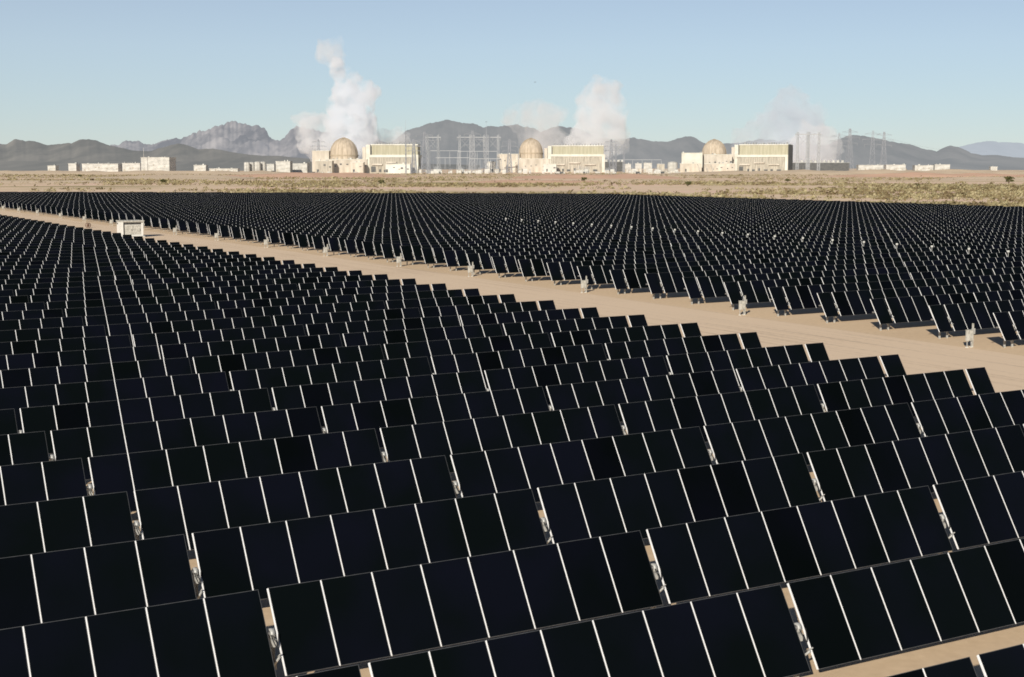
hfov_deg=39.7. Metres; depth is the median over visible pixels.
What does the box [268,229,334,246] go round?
solar table
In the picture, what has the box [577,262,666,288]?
solar table
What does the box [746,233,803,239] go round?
solar table
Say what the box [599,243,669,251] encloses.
solar table
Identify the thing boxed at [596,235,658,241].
solar table
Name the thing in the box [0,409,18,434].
solar table
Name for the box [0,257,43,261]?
solar table
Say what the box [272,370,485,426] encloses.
solar table
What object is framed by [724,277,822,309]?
solar table
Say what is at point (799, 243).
solar table
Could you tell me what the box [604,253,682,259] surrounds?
solar table
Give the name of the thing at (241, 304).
solar table
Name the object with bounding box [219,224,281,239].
solar table
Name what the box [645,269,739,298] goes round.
solar table
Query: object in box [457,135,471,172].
lattice pylon
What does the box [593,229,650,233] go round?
solar table
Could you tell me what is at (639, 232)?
solar table
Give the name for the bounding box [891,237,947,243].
solar table
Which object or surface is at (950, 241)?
solar table
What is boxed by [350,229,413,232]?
solar table
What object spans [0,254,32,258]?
solar table
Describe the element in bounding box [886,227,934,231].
solar table
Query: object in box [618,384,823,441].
solar table
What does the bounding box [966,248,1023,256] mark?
solar table
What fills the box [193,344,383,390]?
solar table
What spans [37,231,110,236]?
solar table
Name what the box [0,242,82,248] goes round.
solar table
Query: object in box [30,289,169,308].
solar table
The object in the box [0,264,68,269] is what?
solar table
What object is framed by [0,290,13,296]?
solar table
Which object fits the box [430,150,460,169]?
bus gantry
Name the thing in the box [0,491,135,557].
solar table
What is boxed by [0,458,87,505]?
solar table
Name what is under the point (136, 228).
door
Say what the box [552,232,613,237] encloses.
solar table
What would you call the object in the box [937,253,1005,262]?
solar table
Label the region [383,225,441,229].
solar table
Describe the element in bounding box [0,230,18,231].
solar table
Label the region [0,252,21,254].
solar table
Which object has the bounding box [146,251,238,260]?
solar table
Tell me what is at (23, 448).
solar table
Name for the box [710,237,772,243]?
solar table
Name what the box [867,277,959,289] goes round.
solar table
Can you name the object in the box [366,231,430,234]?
solar table
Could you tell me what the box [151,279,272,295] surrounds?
solar table
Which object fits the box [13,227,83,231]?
solar table
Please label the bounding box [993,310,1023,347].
solar table
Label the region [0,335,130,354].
solar table
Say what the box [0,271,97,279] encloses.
solar table
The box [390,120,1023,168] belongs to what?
hills
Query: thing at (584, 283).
electrical cabinet
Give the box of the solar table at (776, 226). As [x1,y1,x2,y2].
[760,225,809,227]
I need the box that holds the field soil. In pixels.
[0,207,1023,676]
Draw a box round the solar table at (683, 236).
[660,233,719,239]
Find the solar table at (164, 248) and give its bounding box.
[119,246,207,254]
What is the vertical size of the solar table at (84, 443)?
2.647 m
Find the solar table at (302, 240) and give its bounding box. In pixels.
[297,233,365,250]
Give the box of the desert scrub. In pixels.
[0,172,1023,206]
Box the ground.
[0,169,1023,202]
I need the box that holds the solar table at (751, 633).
[368,584,810,676]
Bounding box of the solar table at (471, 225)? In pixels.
[443,224,498,227]
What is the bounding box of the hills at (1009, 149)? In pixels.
[959,141,1023,157]
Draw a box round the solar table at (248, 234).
[243,227,306,242]
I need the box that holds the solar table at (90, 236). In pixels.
[54,235,131,239]
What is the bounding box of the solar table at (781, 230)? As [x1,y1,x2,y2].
[753,229,806,233]
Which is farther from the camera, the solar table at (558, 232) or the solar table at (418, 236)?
the solar table at (558, 232)
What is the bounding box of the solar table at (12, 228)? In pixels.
[6,226,74,229]
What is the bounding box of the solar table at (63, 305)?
[47,295,191,316]
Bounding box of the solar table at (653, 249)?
[626,246,697,253]
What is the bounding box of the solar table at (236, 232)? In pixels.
[231,226,293,240]
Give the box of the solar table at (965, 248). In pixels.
[929,245,991,253]
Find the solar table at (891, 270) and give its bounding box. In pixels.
[866,265,947,279]
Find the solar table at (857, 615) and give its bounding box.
[787,538,1023,676]
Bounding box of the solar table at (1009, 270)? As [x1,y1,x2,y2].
[992,267,1023,274]
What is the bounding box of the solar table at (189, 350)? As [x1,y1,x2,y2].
[161,334,342,373]
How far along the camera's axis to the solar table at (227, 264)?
139.38 m
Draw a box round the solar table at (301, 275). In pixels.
[252,270,361,284]
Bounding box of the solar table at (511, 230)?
[494,228,552,232]
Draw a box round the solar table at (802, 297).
[768,282,869,315]
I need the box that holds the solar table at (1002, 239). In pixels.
[981,237,1023,243]
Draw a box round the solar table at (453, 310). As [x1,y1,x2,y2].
[421,300,555,325]
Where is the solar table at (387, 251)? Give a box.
[381,241,456,261]
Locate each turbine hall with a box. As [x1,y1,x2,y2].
[362,142,421,172]
[544,143,604,171]
[731,142,792,170]
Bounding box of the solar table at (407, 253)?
[400,243,477,264]
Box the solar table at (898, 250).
[863,247,928,256]
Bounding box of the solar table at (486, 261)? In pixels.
[467,251,548,273]
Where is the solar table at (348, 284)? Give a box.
[299,278,416,295]
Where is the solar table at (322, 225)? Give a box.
[294,224,353,226]
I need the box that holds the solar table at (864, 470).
[807,424,1023,501]
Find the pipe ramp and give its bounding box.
[697,164,713,171]
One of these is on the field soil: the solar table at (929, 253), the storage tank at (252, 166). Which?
the solar table at (929, 253)
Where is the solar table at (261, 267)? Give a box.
[211,263,315,274]
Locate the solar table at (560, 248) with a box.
[524,245,598,253]
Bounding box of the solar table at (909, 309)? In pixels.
[870,293,976,330]
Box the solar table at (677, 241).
[644,239,709,245]
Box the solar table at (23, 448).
[0,431,49,465]
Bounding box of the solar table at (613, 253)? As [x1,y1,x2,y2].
[576,251,652,256]
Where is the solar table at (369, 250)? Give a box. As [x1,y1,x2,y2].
[362,239,436,259]
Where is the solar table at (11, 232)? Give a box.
[0,232,26,233]
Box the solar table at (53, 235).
[45,233,121,237]
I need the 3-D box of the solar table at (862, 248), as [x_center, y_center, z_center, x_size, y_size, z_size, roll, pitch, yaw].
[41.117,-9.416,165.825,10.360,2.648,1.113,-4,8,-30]
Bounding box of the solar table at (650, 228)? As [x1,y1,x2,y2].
[630,226,683,230]
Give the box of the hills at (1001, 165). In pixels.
[907,160,1023,169]
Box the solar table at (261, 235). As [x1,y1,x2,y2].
[255,228,320,244]
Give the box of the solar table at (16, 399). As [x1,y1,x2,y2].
[0,372,228,430]
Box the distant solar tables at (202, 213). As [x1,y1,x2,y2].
[0,192,1023,237]
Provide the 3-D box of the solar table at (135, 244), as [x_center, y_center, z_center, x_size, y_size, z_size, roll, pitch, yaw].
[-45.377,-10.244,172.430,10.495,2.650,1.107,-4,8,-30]
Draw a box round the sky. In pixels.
[0,0,1023,151]
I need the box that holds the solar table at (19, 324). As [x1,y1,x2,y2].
[0,316,83,330]
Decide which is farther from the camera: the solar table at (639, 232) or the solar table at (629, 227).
the solar table at (629, 227)
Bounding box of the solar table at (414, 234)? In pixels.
[382,232,447,235]
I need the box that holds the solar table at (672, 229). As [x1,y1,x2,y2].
[651,227,705,232]
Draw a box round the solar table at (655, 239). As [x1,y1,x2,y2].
[619,237,683,243]
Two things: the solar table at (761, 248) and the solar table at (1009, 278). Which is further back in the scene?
the solar table at (761, 248)
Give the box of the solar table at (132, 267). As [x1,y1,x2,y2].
[84,263,191,275]
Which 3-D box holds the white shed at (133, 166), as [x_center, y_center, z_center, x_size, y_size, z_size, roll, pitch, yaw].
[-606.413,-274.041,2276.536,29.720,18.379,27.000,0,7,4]
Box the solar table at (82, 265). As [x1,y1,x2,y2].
[71,260,174,271]
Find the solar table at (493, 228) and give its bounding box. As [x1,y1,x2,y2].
[476,226,533,230]
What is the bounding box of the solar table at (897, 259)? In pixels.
[864,256,936,266]
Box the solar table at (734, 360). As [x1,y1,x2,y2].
[666,343,828,385]
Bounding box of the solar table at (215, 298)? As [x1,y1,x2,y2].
[193,289,323,308]
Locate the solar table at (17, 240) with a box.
[0,238,61,241]
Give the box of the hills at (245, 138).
[110,121,385,158]
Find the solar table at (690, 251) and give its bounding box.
[654,248,726,256]
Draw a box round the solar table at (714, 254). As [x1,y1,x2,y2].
[684,250,757,259]
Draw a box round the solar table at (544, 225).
[517,224,570,227]
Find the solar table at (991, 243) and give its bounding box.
[956,241,1014,248]
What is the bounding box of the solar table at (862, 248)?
[829,245,894,253]
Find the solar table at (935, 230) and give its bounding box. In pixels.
[913,228,962,233]
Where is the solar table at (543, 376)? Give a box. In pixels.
[484,356,668,404]
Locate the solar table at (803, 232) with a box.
[779,230,832,235]
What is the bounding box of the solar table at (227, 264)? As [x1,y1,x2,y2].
[193,260,294,271]
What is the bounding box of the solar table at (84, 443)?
[50,407,322,479]
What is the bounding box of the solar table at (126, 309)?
[65,301,215,325]
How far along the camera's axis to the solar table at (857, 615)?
33.43 m
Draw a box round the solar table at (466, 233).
[449,231,511,235]
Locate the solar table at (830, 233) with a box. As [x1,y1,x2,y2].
[804,232,859,237]
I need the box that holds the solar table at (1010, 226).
[983,224,1023,228]
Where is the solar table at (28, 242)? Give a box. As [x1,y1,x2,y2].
[0,240,71,243]
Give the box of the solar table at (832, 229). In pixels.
[808,227,858,231]
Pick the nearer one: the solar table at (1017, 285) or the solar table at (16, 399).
the solar table at (16, 399)
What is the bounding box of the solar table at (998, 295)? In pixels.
[973,289,1023,301]
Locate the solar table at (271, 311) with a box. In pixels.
[244,301,385,325]
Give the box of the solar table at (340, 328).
[306,315,459,346]
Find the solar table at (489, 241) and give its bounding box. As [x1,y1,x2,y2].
[457,239,526,243]
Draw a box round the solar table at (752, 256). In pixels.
[716,253,791,263]
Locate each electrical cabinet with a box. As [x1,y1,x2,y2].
[264,237,268,247]
[323,244,328,255]
[396,253,401,266]
[468,262,473,276]
[581,276,587,292]
[739,295,746,314]
[965,323,974,347]
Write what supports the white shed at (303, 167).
on the ground
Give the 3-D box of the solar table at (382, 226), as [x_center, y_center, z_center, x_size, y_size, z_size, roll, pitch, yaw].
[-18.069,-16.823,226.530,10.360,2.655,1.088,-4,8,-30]
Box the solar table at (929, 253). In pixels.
[899,250,966,259]
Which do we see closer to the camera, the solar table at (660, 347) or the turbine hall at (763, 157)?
the solar table at (660, 347)
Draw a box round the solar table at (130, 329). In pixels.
[108,316,272,346]
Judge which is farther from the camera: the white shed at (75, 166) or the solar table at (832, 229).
the white shed at (75, 166)
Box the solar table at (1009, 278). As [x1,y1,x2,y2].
[958,273,1023,289]
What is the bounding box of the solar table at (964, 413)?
[911,389,1023,436]
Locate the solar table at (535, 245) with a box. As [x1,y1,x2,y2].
[500,243,573,248]
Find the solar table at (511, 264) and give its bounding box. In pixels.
[492,253,575,277]
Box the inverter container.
[116,220,144,237]
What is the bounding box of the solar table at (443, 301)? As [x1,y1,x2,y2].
[386,294,515,316]
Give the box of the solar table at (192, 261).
[176,257,274,267]
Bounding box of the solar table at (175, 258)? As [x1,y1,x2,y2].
[161,254,256,263]
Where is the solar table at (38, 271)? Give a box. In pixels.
[0,267,82,274]
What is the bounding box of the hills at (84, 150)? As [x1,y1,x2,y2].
[0,139,478,168]
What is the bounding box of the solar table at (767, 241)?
[738,239,800,246]
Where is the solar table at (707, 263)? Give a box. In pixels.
[666,259,748,266]
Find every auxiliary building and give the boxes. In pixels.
[312,150,329,171]
[315,160,333,172]
[327,158,367,172]
[350,161,364,172]
[385,163,410,172]
[487,161,495,171]
[497,153,519,171]
[518,158,549,171]
[543,163,556,172]
[680,162,701,171]
[681,152,702,162]
[704,153,731,162]
[704,162,734,171]
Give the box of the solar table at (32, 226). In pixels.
[0,225,66,228]
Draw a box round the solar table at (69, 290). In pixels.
[15,284,148,302]
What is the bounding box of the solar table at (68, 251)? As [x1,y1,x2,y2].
[24,249,116,257]
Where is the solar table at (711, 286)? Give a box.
[683,273,779,304]
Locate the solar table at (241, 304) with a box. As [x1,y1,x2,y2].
[217,294,353,316]
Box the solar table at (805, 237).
[773,235,831,241]
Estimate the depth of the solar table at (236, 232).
219.25 m
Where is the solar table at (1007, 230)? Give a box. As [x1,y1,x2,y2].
[992,229,1023,233]
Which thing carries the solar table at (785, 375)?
on the field soil
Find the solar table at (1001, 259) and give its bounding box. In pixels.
[978,256,1023,266]
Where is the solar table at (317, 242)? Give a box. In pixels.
[312,234,381,252]
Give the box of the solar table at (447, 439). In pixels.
[380,404,623,472]
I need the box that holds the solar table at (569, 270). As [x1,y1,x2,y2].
[547,259,634,285]
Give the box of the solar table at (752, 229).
[730,227,782,231]
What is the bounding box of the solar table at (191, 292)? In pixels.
[171,284,297,301]
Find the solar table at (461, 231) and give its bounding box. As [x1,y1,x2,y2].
[431,229,492,233]
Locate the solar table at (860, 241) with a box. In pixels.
[830,239,890,245]
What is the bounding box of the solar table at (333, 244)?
[328,236,399,254]
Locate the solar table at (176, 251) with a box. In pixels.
[132,249,222,256]
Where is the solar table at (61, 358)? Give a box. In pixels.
[0,345,159,369]
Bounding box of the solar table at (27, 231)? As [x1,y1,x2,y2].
[21,229,92,232]
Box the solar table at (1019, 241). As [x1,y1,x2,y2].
[1015,240,1023,243]
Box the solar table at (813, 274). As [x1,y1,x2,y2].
[778,269,865,278]
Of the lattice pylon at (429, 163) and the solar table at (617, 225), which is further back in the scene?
the lattice pylon at (429, 163)
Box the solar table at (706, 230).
[673,229,728,233]
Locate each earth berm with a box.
[0,170,288,174]
[0,180,123,182]
[75,175,259,179]
[227,172,404,176]
[474,180,600,182]
[512,174,683,178]
[656,169,1023,174]
[827,172,1023,176]
[922,177,1023,180]
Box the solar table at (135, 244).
[95,242,179,248]
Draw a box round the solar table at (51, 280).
[0,275,112,289]
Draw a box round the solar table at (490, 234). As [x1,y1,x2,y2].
[467,232,530,237]
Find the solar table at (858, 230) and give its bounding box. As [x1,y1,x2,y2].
[833,229,884,232]
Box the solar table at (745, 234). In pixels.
[721,232,777,237]
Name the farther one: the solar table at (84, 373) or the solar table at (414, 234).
the solar table at (414, 234)
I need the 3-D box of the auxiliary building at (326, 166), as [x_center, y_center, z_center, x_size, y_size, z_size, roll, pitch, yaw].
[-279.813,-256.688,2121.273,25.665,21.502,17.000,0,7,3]
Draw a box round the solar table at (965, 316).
[929,299,1023,338]
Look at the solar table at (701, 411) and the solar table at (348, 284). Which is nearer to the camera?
the solar table at (701, 411)
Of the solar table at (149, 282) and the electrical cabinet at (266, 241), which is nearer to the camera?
the solar table at (149, 282)
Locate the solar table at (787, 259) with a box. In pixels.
[749,256,826,266]
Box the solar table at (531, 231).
[512,229,571,233]
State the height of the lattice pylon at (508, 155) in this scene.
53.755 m
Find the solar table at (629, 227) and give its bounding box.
[610,225,663,228]
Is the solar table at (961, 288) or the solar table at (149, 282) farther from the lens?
the solar table at (149, 282)
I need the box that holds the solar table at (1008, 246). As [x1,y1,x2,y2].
[992,244,1023,248]
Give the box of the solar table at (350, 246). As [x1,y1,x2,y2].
[344,238,417,256]
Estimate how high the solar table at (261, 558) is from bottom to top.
2.655 m
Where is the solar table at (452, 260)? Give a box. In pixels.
[443,248,524,270]
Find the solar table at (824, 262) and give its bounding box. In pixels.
[785,259,863,270]
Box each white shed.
[47,164,58,170]
[68,162,79,170]
[82,163,121,171]
[122,162,140,170]
[140,156,175,170]
[194,164,207,170]
[209,167,239,171]
[267,163,275,171]
[275,160,292,171]
[293,162,309,172]
[623,163,630,171]
[635,162,641,171]
[643,162,651,172]
[657,164,664,170]
[856,164,882,169]
[884,164,905,170]
[912,164,933,170]
[932,164,949,169]
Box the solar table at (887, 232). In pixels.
[860,230,911,235]
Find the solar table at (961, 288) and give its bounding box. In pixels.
[918,282,1011,295]
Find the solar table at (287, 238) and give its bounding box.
[282,231,349,247]
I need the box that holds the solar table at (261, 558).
[192,488,547,599]
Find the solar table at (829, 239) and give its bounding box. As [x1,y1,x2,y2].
[801,237,860,243]
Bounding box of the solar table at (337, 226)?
[307,225,367,227]
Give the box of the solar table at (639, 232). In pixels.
[614,230,672,235]
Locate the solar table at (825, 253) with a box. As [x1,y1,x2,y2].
[792,250,862,259]
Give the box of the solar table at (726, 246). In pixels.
[698,243,765,250]
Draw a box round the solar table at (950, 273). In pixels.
[910,268,992,283]
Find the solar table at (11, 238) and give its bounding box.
[0,236,52,239]
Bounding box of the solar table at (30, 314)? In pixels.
[0,309,62,319]
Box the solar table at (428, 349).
[384,333,551,372]
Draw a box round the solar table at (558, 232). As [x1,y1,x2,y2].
[532,231,592,235]
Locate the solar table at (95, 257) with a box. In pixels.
[46,254,144,263]
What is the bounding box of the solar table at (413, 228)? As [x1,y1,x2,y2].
[399,226,457,230]
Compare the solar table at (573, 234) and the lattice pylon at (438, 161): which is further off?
the lattice pylon at (438, 161)
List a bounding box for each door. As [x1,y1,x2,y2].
[125,225,132,234]
[133,225,140,234]
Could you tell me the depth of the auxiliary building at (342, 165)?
2138.37 m
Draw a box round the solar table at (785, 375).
[736,354,906,400]
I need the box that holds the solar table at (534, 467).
[450,426,712,502]
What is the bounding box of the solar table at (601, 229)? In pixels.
[573,228,628,232]
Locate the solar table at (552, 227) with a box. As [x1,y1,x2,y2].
[535,225,589,229]
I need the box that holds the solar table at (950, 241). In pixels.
[923,239,980,245]
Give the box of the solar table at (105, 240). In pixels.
[73,238,153,244]
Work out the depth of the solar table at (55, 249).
162.56 m
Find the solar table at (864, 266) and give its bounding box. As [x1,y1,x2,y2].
[824,262,903,274]
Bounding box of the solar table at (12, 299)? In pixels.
[0,295,28,303]
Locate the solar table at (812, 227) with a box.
[783,226,833,230]
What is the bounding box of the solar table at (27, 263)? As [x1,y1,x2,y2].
[0,260,55,265]
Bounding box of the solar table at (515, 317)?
[460,307,598,335]
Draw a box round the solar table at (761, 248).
[727,245,795,253]
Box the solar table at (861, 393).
[817,367,994,416]
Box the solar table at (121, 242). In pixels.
[84,240,166,246]
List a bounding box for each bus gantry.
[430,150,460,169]
[432,157,469,172]
[457,151,477,170]
[469,158,501,172]
[475,151,497,168]
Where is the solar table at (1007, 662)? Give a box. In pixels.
[977,644,1023,676]
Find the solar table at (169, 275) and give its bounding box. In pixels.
[115,271,228,284]
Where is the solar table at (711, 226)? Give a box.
[685,225,736,228]
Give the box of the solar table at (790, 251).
[758,248,827,256]
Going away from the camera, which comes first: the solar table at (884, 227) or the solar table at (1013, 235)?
the solar table at (1013, 235)
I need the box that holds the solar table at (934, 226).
[909,224,954,227]
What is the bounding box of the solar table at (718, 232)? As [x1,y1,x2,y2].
[697,230,752,235]
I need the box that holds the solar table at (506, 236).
[487,234,550,239]
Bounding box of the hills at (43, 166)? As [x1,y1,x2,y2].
[0,161,266,170]
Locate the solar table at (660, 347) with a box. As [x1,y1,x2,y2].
[605,332,761,372]
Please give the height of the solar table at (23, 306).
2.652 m
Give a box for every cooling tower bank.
[605,160,623,171]
[793,160,849,170]
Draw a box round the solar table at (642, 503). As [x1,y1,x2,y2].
[537,453,819,543]
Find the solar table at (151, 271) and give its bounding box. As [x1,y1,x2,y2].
[99,267,209,279]
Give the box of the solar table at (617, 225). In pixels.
[591,224,643,227]
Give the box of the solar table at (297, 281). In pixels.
[274,274,388,289]
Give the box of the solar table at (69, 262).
[58,257,158,267]
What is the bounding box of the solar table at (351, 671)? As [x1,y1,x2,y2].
[294,664,360,676]
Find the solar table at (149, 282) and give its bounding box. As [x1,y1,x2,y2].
[132,275,249,289]
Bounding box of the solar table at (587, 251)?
[549,248,625,253]
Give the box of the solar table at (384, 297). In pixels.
[354,288,479,308]
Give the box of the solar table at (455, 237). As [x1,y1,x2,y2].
[418,236,485,239]
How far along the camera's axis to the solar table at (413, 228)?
217.22 m
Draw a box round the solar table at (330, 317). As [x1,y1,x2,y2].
[273,307,420,335]
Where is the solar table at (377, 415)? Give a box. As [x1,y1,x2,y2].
[321,386,549,447]
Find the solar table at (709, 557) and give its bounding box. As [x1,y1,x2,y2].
[646,486,952,608]
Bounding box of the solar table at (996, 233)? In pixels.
[971,231,1021,237]
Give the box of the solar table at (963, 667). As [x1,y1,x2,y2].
[888,657,976,676]
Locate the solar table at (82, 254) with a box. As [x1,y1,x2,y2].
[34,251,130,260]
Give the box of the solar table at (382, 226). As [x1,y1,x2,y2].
[369,224,425,227]
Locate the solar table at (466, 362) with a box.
[431,343,606,388]
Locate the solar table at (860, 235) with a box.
[832,233,887,239]
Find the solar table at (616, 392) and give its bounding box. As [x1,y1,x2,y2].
[546,369,740,421]
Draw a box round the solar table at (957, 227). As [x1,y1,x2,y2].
[935,226,981,229]
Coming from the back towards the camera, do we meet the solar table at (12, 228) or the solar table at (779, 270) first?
the solar table at (12, 228)
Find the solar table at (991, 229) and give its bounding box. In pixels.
[963,227,1009,230]
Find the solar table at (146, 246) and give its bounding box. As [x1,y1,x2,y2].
[107,244,193,251]
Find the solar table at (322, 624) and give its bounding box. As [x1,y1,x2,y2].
[267,530,662,675]
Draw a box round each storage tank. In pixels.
[244,162,249,170]
[250,162,254,170]
[254,161,260,170]
[261,161,265,170]
[667,161,677,172]
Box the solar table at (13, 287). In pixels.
[2,279,130,295]
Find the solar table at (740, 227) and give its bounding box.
[707,226,758,230]
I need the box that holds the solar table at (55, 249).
[14,247,104,254]
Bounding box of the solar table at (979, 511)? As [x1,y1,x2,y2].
[933,471,1023,553]
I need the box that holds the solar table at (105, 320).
[85,308,242,335]
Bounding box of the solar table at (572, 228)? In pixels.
[553,226,608,230]
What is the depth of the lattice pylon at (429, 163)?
1985.49 m
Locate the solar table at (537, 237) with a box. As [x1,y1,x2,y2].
[507,235,572,241]
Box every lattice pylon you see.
[312,140,326,150]
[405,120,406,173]
[406,139,421,173]
[415,132,434,173]
[426,135,440,168]
[429,149,430,173]
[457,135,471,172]
[462,132,482,169]
[471,135,485,171]
[485,135,500,172]
[503,139,517,172]
[605,140,617,169]
[614,143,624,171]
[795,131,811,169]
[805,131,821,170]
[832,133,845,161]
[840,129,859,170]
[862,131,880,162]
[877,132,890,165]
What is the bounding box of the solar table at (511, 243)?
[478,241,549,245]
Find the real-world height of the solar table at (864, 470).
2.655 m
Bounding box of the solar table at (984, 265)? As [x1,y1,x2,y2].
[947,261,1022,274]
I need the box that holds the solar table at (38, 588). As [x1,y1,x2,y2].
[0,534,196,628]
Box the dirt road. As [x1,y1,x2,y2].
[0,210,1023,394]
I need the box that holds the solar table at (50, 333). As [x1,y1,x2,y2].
[0,325,105,341]
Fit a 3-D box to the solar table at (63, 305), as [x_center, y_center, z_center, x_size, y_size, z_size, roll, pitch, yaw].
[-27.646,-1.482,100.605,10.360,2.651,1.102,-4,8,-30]
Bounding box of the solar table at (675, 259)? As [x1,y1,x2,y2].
[634,256,714,266]
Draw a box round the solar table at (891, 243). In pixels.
[861,241,922,248]
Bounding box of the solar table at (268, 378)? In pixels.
[229,356,431,407]
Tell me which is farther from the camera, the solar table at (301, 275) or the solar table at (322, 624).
the solar table at (301, 275)
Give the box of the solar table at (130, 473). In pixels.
[87,428,382,511]
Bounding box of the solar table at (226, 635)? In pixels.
[0,590,276,676]
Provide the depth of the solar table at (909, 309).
101.89 m
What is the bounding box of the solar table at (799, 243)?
[766,241,829,248]
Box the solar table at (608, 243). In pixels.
[574,241,643,248]
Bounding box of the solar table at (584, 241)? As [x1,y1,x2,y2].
[551,239,618,245]
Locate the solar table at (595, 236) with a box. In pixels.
[574,234,635,239]
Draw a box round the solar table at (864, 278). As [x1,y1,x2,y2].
[821,273,910,283]
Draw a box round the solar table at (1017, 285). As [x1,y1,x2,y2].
[1010,281,1023,289]
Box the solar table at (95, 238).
[63,236,142,241]
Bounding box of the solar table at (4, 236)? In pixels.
[0,235,43,237]
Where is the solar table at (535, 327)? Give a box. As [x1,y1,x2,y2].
[503,314,647,346]
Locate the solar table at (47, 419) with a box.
[19,388,272,453]
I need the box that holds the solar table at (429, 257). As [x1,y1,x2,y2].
[421,246,500,267]
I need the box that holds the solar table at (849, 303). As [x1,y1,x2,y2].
[817,287,920,322]
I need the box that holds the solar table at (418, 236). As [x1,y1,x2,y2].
[399,234,465,238]
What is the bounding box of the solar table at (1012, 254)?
[1006,252,1023,256]
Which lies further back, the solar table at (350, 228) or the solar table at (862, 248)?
the solar table at (350, 228)
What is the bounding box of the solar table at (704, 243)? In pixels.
[670,241,736,248]
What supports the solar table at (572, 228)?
on the field soil
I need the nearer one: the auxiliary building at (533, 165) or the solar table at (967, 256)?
the solar table at (967, 256)
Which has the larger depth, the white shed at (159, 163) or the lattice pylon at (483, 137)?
the lattice pylon at (483, 137)
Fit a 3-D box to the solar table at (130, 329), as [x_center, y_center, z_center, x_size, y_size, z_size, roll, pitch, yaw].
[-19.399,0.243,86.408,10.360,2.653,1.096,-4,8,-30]
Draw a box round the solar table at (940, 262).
[904,258,977,270]
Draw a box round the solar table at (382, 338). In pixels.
[343,324,502,359]
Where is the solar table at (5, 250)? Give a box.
[0,249,12,251]
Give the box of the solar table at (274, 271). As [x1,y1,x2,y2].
[231,267,337,279]
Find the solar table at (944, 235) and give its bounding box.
[917,233,970,239]
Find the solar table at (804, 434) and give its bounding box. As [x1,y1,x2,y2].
[703,403,921,465]
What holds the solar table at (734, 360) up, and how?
on the field soil
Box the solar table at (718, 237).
[685,235,745,241]
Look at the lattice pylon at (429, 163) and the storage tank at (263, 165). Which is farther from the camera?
the storage tank at (263, 165)
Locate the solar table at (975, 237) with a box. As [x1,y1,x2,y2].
[948,235,1001,241]
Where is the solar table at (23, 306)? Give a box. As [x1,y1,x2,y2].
[0,302,44,311]
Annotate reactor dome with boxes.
[330,137,358,158]
[519,138,542,158]
[702,139,726,171]
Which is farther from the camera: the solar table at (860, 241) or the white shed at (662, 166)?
the white shed at (662, 166)
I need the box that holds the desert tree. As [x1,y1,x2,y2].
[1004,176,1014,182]
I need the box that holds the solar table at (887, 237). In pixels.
[861,235,916,241]
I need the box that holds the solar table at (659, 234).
[637,232,695,237]
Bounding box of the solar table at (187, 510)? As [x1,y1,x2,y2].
[133,455,455,550]
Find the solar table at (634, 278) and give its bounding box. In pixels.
[610,266,701,293]
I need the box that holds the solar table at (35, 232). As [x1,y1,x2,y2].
[29,230,101,234]
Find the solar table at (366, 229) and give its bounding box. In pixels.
[335,228,397,230]
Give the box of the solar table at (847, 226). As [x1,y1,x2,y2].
[834,225,881,228]
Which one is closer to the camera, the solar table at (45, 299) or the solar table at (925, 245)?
the solar table at (45, 299)
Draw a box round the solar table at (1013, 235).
[1002,234,1023,237]
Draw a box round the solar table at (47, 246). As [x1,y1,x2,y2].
[5,244,92,251]
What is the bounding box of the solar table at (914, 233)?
[888,231,940,237]
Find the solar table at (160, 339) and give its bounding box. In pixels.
[133,324,305,358]
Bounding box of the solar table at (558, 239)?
[528,237,594,243]
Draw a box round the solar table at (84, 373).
[0,357,191,387]
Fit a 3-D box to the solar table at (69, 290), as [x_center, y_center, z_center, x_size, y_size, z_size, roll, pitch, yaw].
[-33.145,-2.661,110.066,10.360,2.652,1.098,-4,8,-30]
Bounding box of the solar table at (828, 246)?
[797,243,860,250]
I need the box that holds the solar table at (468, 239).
[436,237,505,241]
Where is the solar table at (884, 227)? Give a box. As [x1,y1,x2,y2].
[859,226,907,230]
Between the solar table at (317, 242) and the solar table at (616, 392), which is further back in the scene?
the solar table at (317, 242)
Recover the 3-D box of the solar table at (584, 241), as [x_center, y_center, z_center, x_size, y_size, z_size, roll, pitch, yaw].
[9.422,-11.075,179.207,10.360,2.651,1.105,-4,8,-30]
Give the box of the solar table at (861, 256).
[827,253,898,262]
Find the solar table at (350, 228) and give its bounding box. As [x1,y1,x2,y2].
[321,227,381,229]
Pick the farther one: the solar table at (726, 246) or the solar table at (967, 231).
the solar table at (967, 231)
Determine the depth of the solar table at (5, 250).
159.86 m
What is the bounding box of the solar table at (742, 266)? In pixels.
[701,262,784,270]
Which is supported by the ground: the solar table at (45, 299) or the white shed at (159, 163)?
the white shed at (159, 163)
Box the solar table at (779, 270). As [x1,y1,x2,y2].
[738,265,824,274]
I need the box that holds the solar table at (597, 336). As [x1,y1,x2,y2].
[551,322,701,358]
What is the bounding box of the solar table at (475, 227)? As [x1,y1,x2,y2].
[459,225,515,229]
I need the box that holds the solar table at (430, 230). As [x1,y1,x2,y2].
[415,228,474,232]
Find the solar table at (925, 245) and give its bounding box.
[894,243,955,250]
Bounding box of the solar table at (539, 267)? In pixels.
[518,256,604,281]
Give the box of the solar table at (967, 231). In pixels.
[941,230,991,235]
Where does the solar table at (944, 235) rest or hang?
on the field soil
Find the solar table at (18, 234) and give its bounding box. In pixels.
[0,233,34,235]
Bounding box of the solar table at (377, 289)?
[325,283,446,301]

